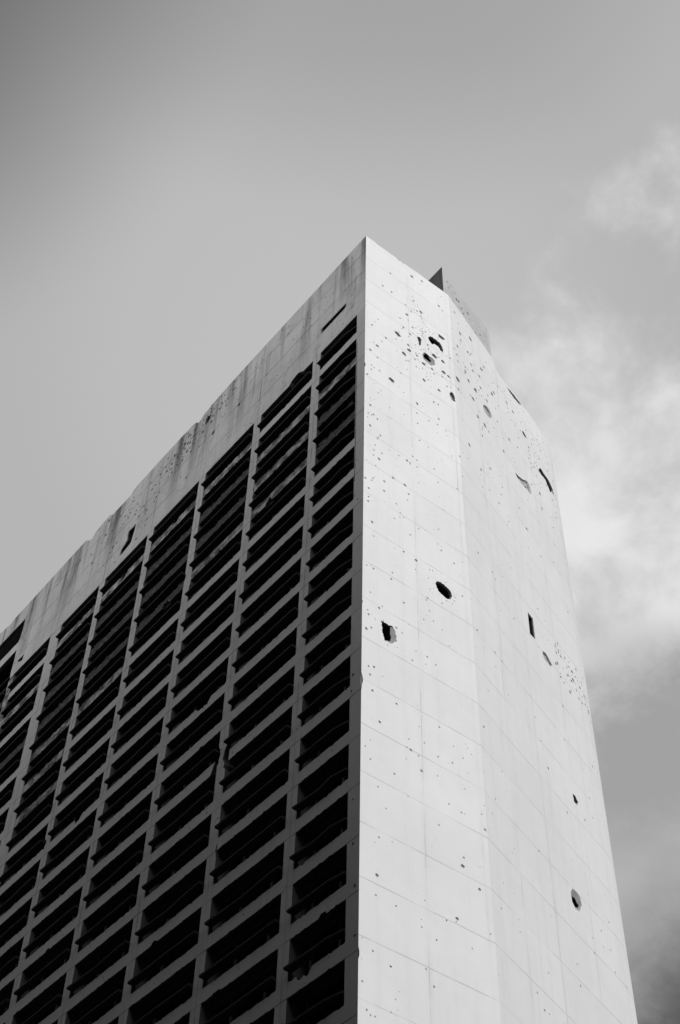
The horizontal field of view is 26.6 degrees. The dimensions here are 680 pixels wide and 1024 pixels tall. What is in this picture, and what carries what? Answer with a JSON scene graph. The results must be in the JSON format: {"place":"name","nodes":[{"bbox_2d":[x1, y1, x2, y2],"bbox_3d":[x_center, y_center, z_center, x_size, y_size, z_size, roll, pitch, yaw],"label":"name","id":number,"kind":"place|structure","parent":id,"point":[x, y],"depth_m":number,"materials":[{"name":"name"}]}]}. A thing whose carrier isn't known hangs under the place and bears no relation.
{"place":"outdoors","nodes":[
{"label":"outdoors","id":0,"kind":"place"},
{"bbox_2d":[0,236,637,1023],"bbox_3d":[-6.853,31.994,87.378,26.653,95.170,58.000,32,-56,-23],"label":"tower block","id":1,"kind":"structure","parent":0,"point":[296,726],"depth_m":79.69,"materials":[{"name":"concrete"}]},
{"bbox_2d":[0,0,679,1023],"label":"sky","id":2,"kind":"structure","parent":0,"point":[179,178],"materials":[{"name":"grey"}]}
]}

